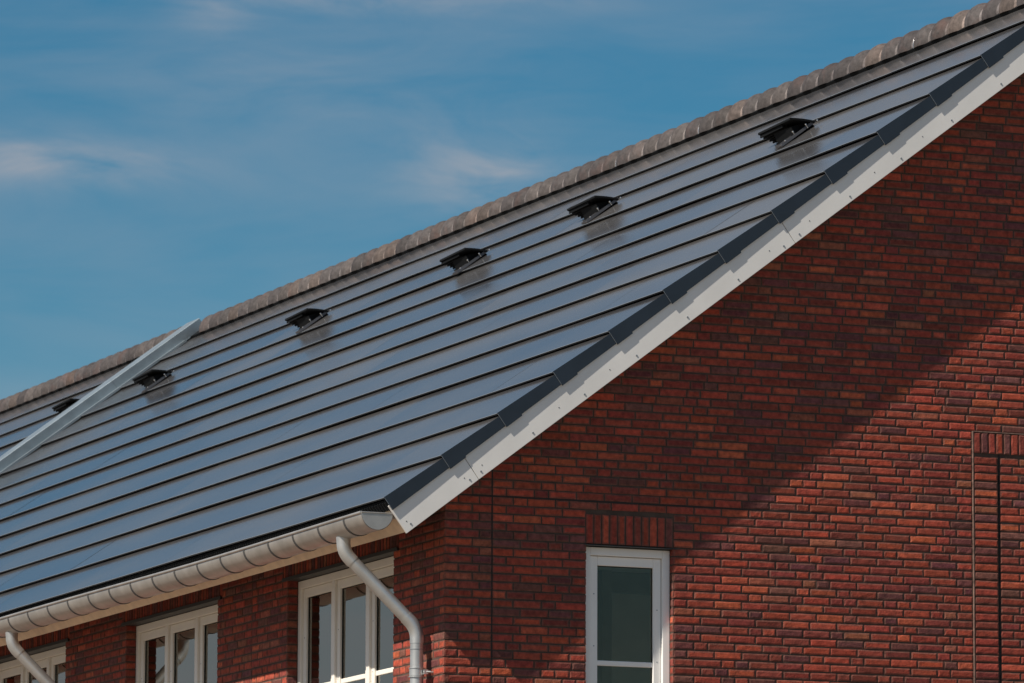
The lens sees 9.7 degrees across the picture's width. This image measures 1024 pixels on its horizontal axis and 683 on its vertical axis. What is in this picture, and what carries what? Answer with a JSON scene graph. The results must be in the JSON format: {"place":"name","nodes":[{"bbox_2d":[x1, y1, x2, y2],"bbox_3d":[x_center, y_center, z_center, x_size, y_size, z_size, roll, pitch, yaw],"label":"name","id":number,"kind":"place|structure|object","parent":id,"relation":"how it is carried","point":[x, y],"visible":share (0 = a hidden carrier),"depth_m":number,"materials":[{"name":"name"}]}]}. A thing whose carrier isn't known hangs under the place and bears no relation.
{"place":"outdoors","nodes":[
{"label":"outdoors","id":0,"kind":"place"},
{"bbox_2d":[0,0,989,399],"label":"sky","id":1,"kind":"structure","parent":0,"point":[166,165],"materials":[{"name":"blue"}]},
{"label":"ground","id":2,"kind":"structure","parent":0,"visible":0},
{"bbox_2d":[0,326,181,455],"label":"brick house","id":3,"kind":"structure","parent":2,"relation":"on","point":[25,413],"depth_m":67.14,"materials":[{"name":"ceramic"}]},
{"bbox_2d":[52,398,79,412],"bbox_3d":[-4.735,0.763,64.571,0.316,0.239,0.609,4,-9,-22],"label":"roof vent","id":4,"kind":"object","parent":3,"relation":"on","point":[63,406],"visible":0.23,"depth_m":64.53,"materials":[{"name":"black plastic"}]},
{"bbox_2d":[0,318,200,475],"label":"party wall","id":5,"kind":"structure","parent":3,"relation":"on","point":[95,397],"depth_m":63.69,"materials":[{"name":"metal"}]},
{"bbox_2d":[0,0,1023,682],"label":"brick house","id":6,"kind":"structure","parent":2,"relation":"on","point":[726,394],"depth_m":45.27,"materials":[{"name":"brick"}]},
{"bbox_2d":[5,632,54,682],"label":"downpipe","id":7,"kind":"object","parent":6,"relation":"attached to","point":[29,663],"visible":1,"depth_m":50.73,"materials":[{"name":"metal"}]},
{"bbox_2d":[0,646,65,682],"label":"window","id":8,"kind":"structure","parent":6,"relation":"in","point":[52,662],"depth_m":52.38,"materials":[{"name":"paint"}]},
{"bbox_2d":[132,369,173,392],"bbox_3d":[-3.701,0.440,61.846,0.316,0.239,0.609,4,-9,-22],"label":"roof vent","id":9,"kind":"object","parent":6,"relation":"on","point":[149,379],"visible":1,"depth_m":61.68,"materials":[{"name":"black plastic"}]},
{"bbox_2d":[136,604,217,682],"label":"window","id":10,"kind":"structure","parent":6,"relation":"in","point":[182,648],"depth_m":49.10,"materials":[{"name":"paint"}]},
{"bbox_2d":[0,511,395,637],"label":"roof gutter","id":11,"kind":"object","parent":6,"relation":"attached to","point":[309,539],"visible":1,"depth_m":46.24,"materials":[{"name":"metal"}]},
{"bbox_2d":[285,308,330,333],"bbox_3d":[-1.981,-0.160,57.786,0.316,0.239,0.609,4,-9,-22],"label":"roof vent","id":12,"kind":"object","parent":6,"relation":"on","point":[302,320],"visible":1,"depth_m":57.63,"materials":[{"name":"black plastic"}]},
{"bbox_2d":[298,556,393,682],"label":"window","id":13,"kind":"structure","parent":6,"relation":"in","point":[345,631],"depth_m":45.65,"materials":[{"name":"paint"}]},
{"bbox_2d":[336,536,432,682],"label":"downpipe","id":14,"kind":"object","parent":6,"relation":"attached to","point":[381,591],"visible":1,"depth_m":43.60,"materials":[{"name":"metal"}]},
{"bbox_2d":[440,248,489,274],"bbox_3d":[-0.451,-0.678,54.050,0.316,0.239,0.609,4,-9,-22],"label":"roof vent","id":15,"kind":"object","parent":6,"relation":"on","point":[461,260],"visible":1,"depth_m":53.89,"materials":[{"name":"black plastic"}]},
{"bbox_2d":[567,195,620,223],"bbox_3d":[0.671,-1.080,51.483,0.316,0.240,0.609,4,-9,-22],"label":"roof vent","id":16,"kind":"object","parent":6,"relation":"on","point":[589,209],"visible":1,"depth_m":51.33,"materials":[{"name":"black plastic"}]},
{"bbox_2d":[585,547,669,682],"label":"window","id":17,"kind":"structure","parent":6,"relation":"in","point":[658,561],"depth_m":44.14,"materials":[{"name":"paint"}]},
{"bbox_2d":[758,118,817,148],"bbox_3d":[2.165,-1.611,48.026,0.316,0.239,0.609,4,-9,-22],"label":"roof vent","id":18,"kind":"object","parent":6,"relation":"on","point":[783,133],"visible":1,"depth_m":47.88,"materials":[{"name":"black plastic"}]}
]}

